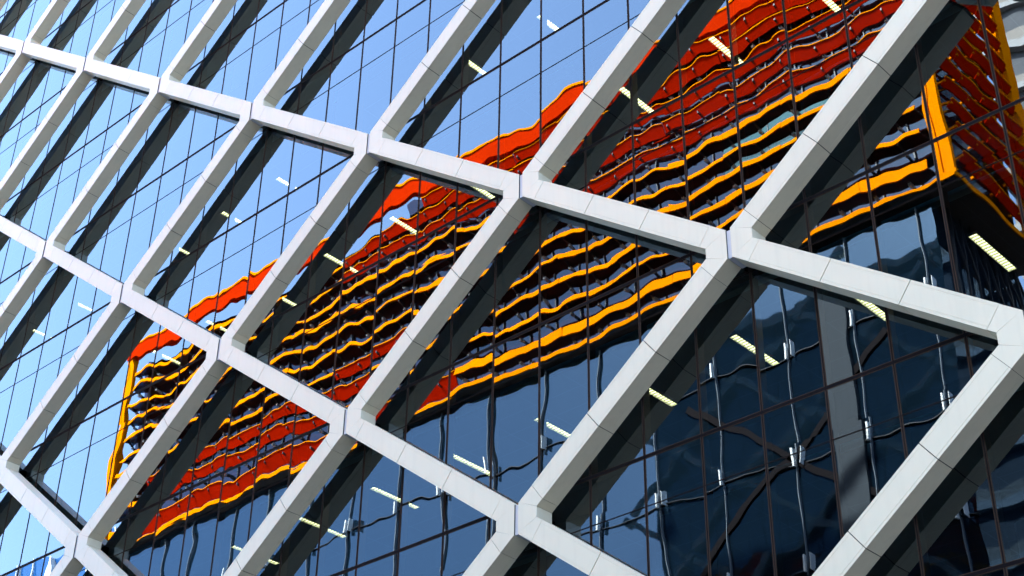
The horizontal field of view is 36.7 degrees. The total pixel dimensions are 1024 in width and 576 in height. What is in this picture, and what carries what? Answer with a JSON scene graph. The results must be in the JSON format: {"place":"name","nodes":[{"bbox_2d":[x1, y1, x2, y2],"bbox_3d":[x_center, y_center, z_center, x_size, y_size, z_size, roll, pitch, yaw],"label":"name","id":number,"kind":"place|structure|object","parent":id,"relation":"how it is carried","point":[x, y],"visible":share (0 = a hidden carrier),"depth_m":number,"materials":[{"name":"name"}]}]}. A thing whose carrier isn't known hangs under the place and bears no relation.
{"place":"outdoors","nodes":[
{"label":"outdoors","id":0,"kind":"place"},
{"bbox_2d":[0,0,1023,575],"bbox_3d":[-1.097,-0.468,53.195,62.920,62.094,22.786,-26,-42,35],"label":"glass tower","id":1,"kind":"structure","parent":0,"point":[772,424],"depth_m":32.48,"materials":[{"name":"metal"}]},
{"bbox_2d":[0,474,36,574],"label":"window pane","id":2,"kind":"structure","parent":1,"relation":"in","point":[18,515],"depth_m":44.09,"materials":[{"name":"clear glass"}]},
{"bbox_2d":[20,461,62,565],"label":"window pane","id":3,"kind":"structure","parent":1,"relation":"in","point":[36,539],"depth_m":43.46,"materials":[{"name":"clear glass"}]},
{"bbox_2d":[46,447,88,553],"label":"window pane","id":4,"kind":"structure","parent":1,"relation":"in","point":[73,470],"depth_m":42.95,"materials":[{"name":"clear glass"}]},
{"bbox_2d":[71,342,107,426],"label":"window pane","id":5,"kind":"structure","parent":1,"relation":"in","point":[88,390],"depth_m":44.65,"materials":[{"name":"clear glass"}]},
{"bbox_2d":[76,432,116,530],"label":"window pane","id":6,"kind":"structure","parent":1,"relation":"in","point":[94,490],"depth_m":42.15,"materials":[{"name":"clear glass"}]},
{"bbox_2d":[97,313,136,412],"label":"window pane","id":7,"kind":"structure","parent":1,"relation":"in","point":[118,355],"depth_m":44.13,"materials":[{"name":"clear glass"}]},
{"bbox_2d":[107,418,144,519],"label":"window pane","id":8,"kind":"structure","parent":1,"relation":"in","point":[128,441],"depth_m":41.65,"materials":[{"name":"clear glass"}]},
{"bbox_2d":[124,296,164,397],"label":"window pane","id":9,"kind":"structure","parent":1,"relation":"in","point":[139,376],"depth_m":43.28,"materials":[{"name":"clear glass"}]},
{"bbox_2d":[131,403,172,513],"label":"window pane","id":10,"kind":"structure","parent":1,"relation":"in","point":[149,494],"depth_m":40.11,"materials":[{"name":"clear glass"}]},
{"bbox_2d":[152,279,192,382],"label":"window pane","id":11,"kind":"structure","parent":1,"relation":"in","point":[169,349],"depth_m":42.59,"materials":[{"name":"clear glass"}]},
{"bbox_2d":[161,405,201,499],"label":"window pane","id":12,"kind":"structure","parent":1,"relation":"in","point":[181,455],"depth_m":39.51,"materials":[{"name":"clear glass"}]},
{"bbox_2d":[171,172,203,263],"label":"window pane","id":13,"kind":"structure","parent":1,"relation":"in","point":[188,243],"depth_m":44.35,"materials":[{"name":"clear glass"}]},
{"bbox_2d":[179,510,217,575],"label":"window pane","id":14,"kind":"structure","parent":1,"relation":"in","point":[200,533],"depth_m":37.27,"materials":[{"name":"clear glass"}]},
{"bbox_2d":[181,262,221,366],"label":"window pane","id":15,"kind":"structure","parent":1,"relation":"in","point":[205,286],"depth_m":42.05,"materials":[{"name":"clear glass"}]},
{"bbox_2d":[192,370,235,484],"label":"window pane","id":16,"kind":"structure","parent":1,"relation":"in","point":[213,434],"depth_m":38.99,"materials":[{"name":"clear glass"}]},
{"bbox_2d":[199,163,235,246],"label":"window pane","id":17,"kind":"structure","parent":1,"relation":"in","point":[216,212],"depth_m":43.80,"materials":[{"name":"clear glass"}]},
{"bbox_2d":[211,495,251,575],"label":"window pane","id":18,"kind":"structure","parent":1,"relation":"in","point":[233,521],"depth_m":36.49,"materials":[{"name":"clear glass"}]},
{"bbox_2d":[213,244,251,337],"label":"window pane","id":19,"kind":"structure","parent":1,"relation":"in","point":[235,270],"depth_m":41.31,"materials":[{"name":"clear glass"}]},
{"bbox_2d":[225,353,268,469],"label":"window pane","id":20,"kind":"structure","parent":1,"relation":"in","point":[243,440],"depth_m":38.16,"materials":[{"name":"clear glass"}]},
{"bbox_2d":[228,131,266,228],"label":"window pane","id":21,"kind":"structure","parent":1,"relation":"in","point":[249,165],"depth_m":43.27,"materials":[{"name":"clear glass"}]},
{"bbox_2d":[246,225,283,323],"label":"window pane","id":22,"kind":"structure","parent":1,"relation":"in","point":[266,251],"depth_m":40.79,"materials":[{"name":"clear glass"}]},
{"bbox_2d":[249,479,287,575],"label":"window pane","id":23,"kind":"structure","parent":1,"relation":"in","point":[264,501],"depth_m":35.93,"materials":[{"name":"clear glass"}]},
{"bbox_2d":[258,111,296,210],"label":"window pane","id":24,"kind":"structure","parent":1,"relation":"in","point":[279,145],"depth_m":42.46,"materials":[{"name":"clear glass"}]},
{"bbox_2d":[259,335,302,453],"label":"window pane","id":25,"kind":"structure","parent":1,"relation":"in","point":[279,412],"depth_m":37.47,"materials":[{"name":"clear glass"}]},
{"bbox_2d":[276,7,308,90],"label":"window pane","id":26,"kind":"structure","parent":1,"relation":"in","point":[290,31],"depth_m":45.13,"materials":[{"name":"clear glass"}]},
{"bbox_2d":[275,207,314,315],"label":"window pane","id":27,"kind":"structure","parent":1,"relation":"in","point":[295,293],"depth_m":39.27,"materials":[{"name":"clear glass"}]},
{"bbox_2d":[280,475,322,575],"label":"window pane","id":28,"kind":"structure","parent":1,"relation":"in","point":[300,546],"depth_m":34.45,"materials":[{"name":"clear glass"}]},
{"bbox_2d":[289,91,327,191],"label":"window pane","id":29,"kind":"structure","parent":1,"relation":"in","point":[306,162],"depth_m":41.69,"materials":[{"name":"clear glass"}]},
{"bbox_2d":[294,317,337,437],"label":"window pane","id":30,"kind":"structure","parent":1,"relation":"in","point":[318,356],"depth_m":36.92,"materials":[{"name":"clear glass"}]},
{"bbox_2d":[302,0,334,80],"label":"window pane","id":31,"kind":"structure","parent":1,"relation":"in","point":[322,55],"depth_m":43.50,"materials":[{"name":"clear glass"}]},
{"bbox_2d":[308,204,347,297],"label":"window pane","id":32,"kind":"structure","parent":1,"relation":"in","point":[327,258],"depth_m":38.66,"materials":[{"name":"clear glass"}]},
{"bbox_2d":[317,445,363,575],"label":"window pane","id":33,"kind":"structure","parent":1,"relation":"in","point":[341,505],"depth_m":33.86,"materials":[{"name":"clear glass"}]},
{"bbox_2d":[321,70,359,172],"label":"window pane","id":34,"kind":"structure","parent":1,"relation":"in","point":[343,97],"depth_m":41.19,"materials":[{"name":"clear glass"}]},
{"bbox_2d":[332,0,365,60],"label":"window pane","id":35,"kind":"structure","parent":1,"relation":"in","point":[349,31],"depth_m":42.89,"materials":[{"name":"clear glass"}]},
{"bbox_2d":[333,297,374,408],"label":"window pane","id":36,"kind":"structure","parent":1,"relation":"in","point":[353,358],"depth_m":36.14,"materials":[{"name":"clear glass"}]},
{"bbox_2d":[343,166,384,278],"label":"window pane","id":37,"kind":"structure","parent":1,"relation":"in","point":[364,221],"depth_m":38.14,"materials":[{"name":"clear glass"}]},
{"bbox_2d":[356,48,393,133],"label":"window pane","id":38,"kind":"structure","parent":1,"relation":"in","point":[375,85],"depth_m":40.48,"materials":[{"name":"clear glass"}]},
{"bbox_2d":[357,427,404,564],"label":"window pane","id":39,"kind":"structure","parent":1,"relation":"in","point":[381,496],"depth_m":33.04,"materials":[{"name":"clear glass"}]},
{"bbox_2d":[371,277,413,389],"label":"window pane","id":40,"kind":"structure","parent":1,"relation":"in","point":[393,306],"depth_m":35.61,"materials":[{"name":"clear glass"}]},
{"bbox_2d":[380,144,420,258],"label":"window pane","id":41,"kind":"structure","parent":1,"relation":"in","point":[399,222],"depth_m":37.33,"materials":[{"name":"clear glass"}]},
{"bbox_2d":[391,26,427,118],"label":"window pane","id":42,"kind":"structure","parent":1,"relation":"in","point":[409,53],"depth_m":39.94,"materials":[{"name":"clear glass"}]},
{"bbox_2d":[400,408,446,547],"label":"window pane","id":43,"kind":"structure","parent":1,"relation":"in","point":[422,503],"depth_m":32.35,"materials":[{"name":"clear glass"}]},
{"bbox_2d":[409,256,453,383],"label":"window pane","id":44,"kind":"structure","parent":1,"relation":"in","point":[435,357],"depth_m":34.20,"materials":[{"name":"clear glass"}]},
{"bbox_2d":[418,122,458,237],"label":"window pane","id":45,"kind":"structure","parent":1,"relation":"in","point":[437,207],"depth_m":36.56,"materials":[{"name":"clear glass"}]},
{"bbox_2d":[425,2,463,108],"label":"window pane","id":46,"kind":"structure","parent":1,"relation":"in","point":[449,82],"depth_m":38.42,"materials":[{"name":"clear glass"}]},
{"bbox_2d":[442,519,488,575],"label":"window pane","id":47,"kind":"structure","parent":1,"relation":"in","point":[462,546],"depth_m":30.64,"materials":[{"name":"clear glass"}]},
{"bbox_2d":[444,388,491,531],"label":"window pane","id":48,"kind":"structure","parent":1,"relation":"in","point":[469,429],"depth_m":31.80,"materials":[{"name":"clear glass"}]},
{"bbox_2d":[451,251,494,363],"label":"window pane","id":49,"kind":"structure","parent":1,"relation":"in","point":[472,331],"depth_m":33.52,"materials":[{"name":"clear glass"}]},
{"bbox_2d":[457,98,498,216],"label":"window pane","id":50,"kind":"structure","parent":1,"relation":"in","point":[479,130],"depth_m":36.07,"materials":[{"name":"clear glass"}]},
{"bbox_2d":[462,0,500,86],"label":"window pane","id":51,"kind":"structure","parent":1,"relation":"in","point":[482,48],"depth_m":37.81,"materials":[{"name":"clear glass"}]},
{"bbox_2d":[0,0,1023,575],"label":"window panes","id":52,"kind":"structure","parent":1,"relation":"in","point":[623,538],"depth_m":42.29,"materials":[{"name":"blue glass"}]},
{"bbox_2d":[490,518,535,549],"label":"window pane","id":53,"kind":"structure","parent":1,"relation":"in","point":[493,523],"depth_m":30.25,"materials":[{"name":"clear glass"}]},
{"bbox_2d":[491,368,537,503],"label":"window pane","id":54,"kind":"structure","parent":1,"relation":"in","point":[515,403],"depth_m":30.98,"materials":[{"name":"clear glass"}]},
{"bbox_2d":[495,211,538,343],"label":"window pane","id":55,"kind":"structure","parent":1,"relation":"in","point":[517,274],"depth_m":33.00,"materials":[{"name":"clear glass"}]},
{"bbox_2d":[498,74,539,194],"label":"window pane","id":56,"kind":"structure","parent":1,"relation":"in","point":[519,107],"depth_m":35.32,"materials":[{"name":"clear glass"}]},
{"bbox_2d":[501,0,539,62],"label":"window pane","id":57,"kind":"structure","parent":1,"relation":"in","point":[520,18],"depth_m":37.01,"materials":[{"name":"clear glass"}]},
{"bbox_2d":[541,48,583,154],"label":"window pane","id":58,"kind":"structure","parent":1,"relation":"in","point":[562,83],"depth_m":34.75,"materials":[{"name":"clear glass"}]},
{"bbox_2d":[541,187,585,321],"label":"window pane","id":59,"kind":"structure","parent":1,"relation":"in","point":[563,243],"depth_m":32.21,"materials":[{"name":"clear glass"}]},
{"bbox_2d":[540,346,588,480],"label":"window pane","id":60,"kind":"structure","parent":1,"relation":"in","point":[563,380],"depth_m":30.42,"materials":[{"name":"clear glass"}]},
{"bbox_2d":[552,481,589,532],"label":"window pane","id":61,"kind":"structure","parent":1,"relation":"in","point":[572,514],"depth_m":28.98,"materials":[{"name":"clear glass"}]},
{"bbox_2d":[585,22,630,146],"label":"window pane","id":62,"kind":"structure","parent":1,"relation":"in","point":[617,114],"depth_m":33.35,"materials":[{"name":"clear glass"}]},
{"bbox_2d":[587,163,636,299],"label":"window pane","id":63,"kind":"structure","parent":1,"relation":"in","point":[611,251],"depth_m":31.44,"materials":[{"name":"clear glass"}]},
{"bbox_2d":[589,281,637,342],"label":"window pane","id":64,"kind":"structure","parent":1,"relation":"in","point":[615,311],"depth_m":30.50,"materials":[{"name":"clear glass"}]},
{"bbox_2d":[589,323,642,474],"label":"window pane","id":65,"kind":"structure","parent":1,"relation":"in","point":[609,354],"depth_m":29.73,"materials":[{"name":"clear glass"}]},
{"bbox_2d":[591,460,644,524],"label":"window pane","id":66,"kind":"structure","parent":1,"relation":"in","point":[618,492],"depth_m":28.36,"materials":[{"name":"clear glass"}]},
{"bbox_2d":[629,15,679,121],"label":"window pane","id":67,"kind":"structure","parent":1,"relation":"in","point":[655,81],"depth_m":32.68,"materials":[{"name":"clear glass"}]},
{"bbox_2d":[635,136,688,275],"label":"window pane","id":68,"kind":"structure","parent":1,"relation":"in","point":[659,174],"depth_m":30.95,"materials":[{"name":"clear glass"}]},
{"bbox_2d":[639,257,690,319],"label":"window pane","id":69,"kind":"structure","parent":1,"relation":"in","point":[658,290],"depth_m":29.79,"materials":[{"name":"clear glass"}]},
{"bbox_2d":[641,310,699,453],"label":"window pane","id":70,"kind":"structure","parent":1,"relation":"in","point":[671,408],"depth_m":28.41,"materials":[{"name":"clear glass"}]},
{"bbox_2d":[646,438,702,504],"label":"window pane","id":71,"kind":"structure","parent":1,"relation":"in","point":[678,470],"depth_m":27.61,"materials":[{"name":"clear glass"}]},
{"bbox_2d":[648,487,708,575],"label":"window pane","id":72,"kind":"structure","parent":1,"relation":"in","point":[676,525],"depth_m":26.93,"materials":[{"name":"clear glass"}]},
{"bbox_2d":[677,0,731,94],"label":"window pane","id":73,"kind":"structure","parent":1,"relation":"in","point":[704,44],"depth_m":32.04,"materials":[{"name":"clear glass"}]},
{"bbox_2d":[685,109,742,251],"label":"window pane","id":74,"kind":"structure","parent":1,"relation":"in","point":[712,152],"depth_m":30.17,"materials":[{"name":"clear glass"}]},
{"bbox_2d":[692,253,748,278],"label":"window pane","id":75,"kind":"structure","parent":1,"relation":"in","point":[698,258],"depth_m":29.39,"materials":[{"name":"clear glass"}]},
{"bbox_2d":[696,273,759,432],"label":"window pane","id":76,"kind":"structure","parent":1,"relation":"in","point":[729,390],"depth_m":27.87,"materials":[{"name":"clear glass"}]},
{"bbox_2d":[703,415,764,483],"label":"window pane","id":77,"kind":"structure","parent":1,"relation":"in","point":[738,448],"depth_m":26.87,"materials":[{"name":"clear glass"}]},
{"bbox_2d":[706,465,773,575],"label":"window pane","id":78,"kind":"structure","parent":1,"relation":"in","point":[737,505],"depth_m":26.09,"materials":[{"name":"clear glass"}]},
{"bbox_2d":[728,0,785,66],"label":"window pane","id":79,"kind":"structure","parent":1,"relation":"in","point":[757,26],"depth_m":31.10,"materials":[{"name":"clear glass"}]},
{"bbox_2d":[734,43,789,105],"label":"window pane","id":80,"kind":"structure","parent":1,"relation":"in","point":[769,70],"depth_m":30.39,"materials":[{"name":"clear glass"}]},
{"bbox_2d":[737,80,802,205],"label":"window pane","id":81,"kind":"structure","parent":1,"relation":"in","point":[767,130],"depth_m":29.57,"materials":[{"name":"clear glass"}]},
{"bbox_2d":[751,204,807,270],"label":"window pane","id":82,"kind":"structure","parent":1,"relation":"in","point":[790,230],"depth_m":28.14,"materials":[{"name":"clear glass"}]},
{"bbox_2d":[751,247,823,409],"label":"window pane","id":83,"kind":"structure","parent":1,"relation":"in","point":[790,365],"depth_m":27.08,"materials":[{"name":"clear glass"}]},
{"bbox_2d":[764,391,829,461],"label":"window pane","id":84,"kind":"structure","parent":1,"relation":"in","point":[800,425],"depth_m":26.12,"materials":[{"name":"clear glass"}]},
{"bbox_2d":[768,442,840,575],"label":"window pane","id":85,"kind":"structure","parent":1,"relation":"in","point":[806,528],"depth_m":25.28,"materials":[{"name":"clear glass"}]},
{"bbox_2d":[789,12,847,76],"label":"window pane","id":86,"kind":"structure","parent":1,"relation":"in","point":[827,39],"depth_m":29.65,"materials":[{"name":"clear glass"}]},
{"bbox_2d":[793,50,864,197],"label":"window pane","id":87,"kind":"structure","parent":1,"relation":"in","point":[813,88],"depth_m":28.88,"materials":[{"name":"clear glass"}]},
{"bbox_2d":[807,175,870,243],"label":"window pane","id":88,"kind":"structure","parent":1,"relation":"in","point":[843,207],"depth_m":27.51,"materials":[{"name":"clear glass"}]},
{"bbox_2d":[811,219,890,384],"label":"window pane","id":89,"kind":"structure","parent":1,"relation":"in","point":[854,333],"depth_m":26.31,"materials":[{"name":"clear glass"}]},
{"bbox_2d":[828,366,898,438],"label":"window pane","id":90,"kind":"structure","parent":1,"relation":"in","point":[868,400],"depth_m":25.38,"materials":[{"name":"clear glass"}]},
{"bbox_2d":[845,0,904,45],"label":"window pane","id":91,"kind":"structure","parent":1,"relation":"in","point":[866,18],"depth_m":28.97,"materials":[{"name":"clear glass"}]},
{"bbox_2d":[833,417,920,575],"label":"window pane","id":92,"kind":"structure","parent":1,"relation":"in","point":[867,459],"depth_m":24.66,"materials":[{"name":"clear glass"}]},
{"bbox_2d":[851,33,929,168],"label":"window pane","id":93,"kind":"structure","parent":1,"relation":"in","point":[894,123],"depth_m":27.56,"materials":[{"name":"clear glass"}]},
{"bbox_2d":[868,144,937,215],"label":"window pane","id":94,"kind":"structure","parent":1,"relation":"in","point":[913,175],"depth_m":26.76,"materials":[{"name":"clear glass"}]},
{"bbox_2d":[875,189,962,358],"label":"window pane","id":95,"kind":"structure","parent":1,"relation":"in","point":[912,239],"depth_m":25.82,"materials":[{"name":"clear glass"}]},
{"bbox_2d":[895,338,970,413],"label":"window pane","id":96,"kind":"structure","parent":1,"relation":"in","point":[941,373],"depth_m":24.64,"materials":[{"name":"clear glass"}]},
{"bbox_2d":[903,397,1001,575],"label":"window pane","id":97,"kind":"structure","parent":1,"relation":"in","point":[958,536],"depth_m":23.31,"materials":[{"name":"black glass"}]},
{"bbox_2d":[916,0,998,138],"label":"window pane","id":98,"kind":"structure","parent":1,"relation":"in","point":[957,77],"depth_m":27.00,"materials":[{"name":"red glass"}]},
{"bbox_2d":[934,112,1007,185],"label":"window pane","id":99,"kind":"structure","parent":1,"relation":"in","point":[981,144],"depth_m":26.02,"materials":[{"name":"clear glass"}]},
{"bbox_2d":[941,157,1023,331],"label":"window pane","id":100,"kind":"structure","parent":1,"relation":"in","point":[985,226],"depth_m":25.06,"materials":[{"name":"black glass"}]},
{"bbox_2d":[967,334,997,373],"label":"window pane","id":101,"kind":"structure","parent":1,"relation":"in","point":[981,347],"depth_m":24.21,"materials":[{"name":"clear glass"}]},
{"bbox_2d":[980,0,1023,106],"label":"window pane","id":102,"kind":"structure","parent":1,"relation":"in","point":[1003,19],"depth_m":26.43,"materials":[{"name":"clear glass"}]},
{"bbox_3d":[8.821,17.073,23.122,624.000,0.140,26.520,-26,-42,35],"label":"pavement","id":103,"kind":"structure","parent":0,"visible":0},
{"bbox_2d":[0,0,1023,575],"bbox_3d":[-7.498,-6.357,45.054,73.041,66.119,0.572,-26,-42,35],"label":"steel lattice","id":104,"kind":"object","parent":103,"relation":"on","point":[934,458],"visible":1,"depth_m":33.65,"materials":[{"name":"white metal"}]}
]}

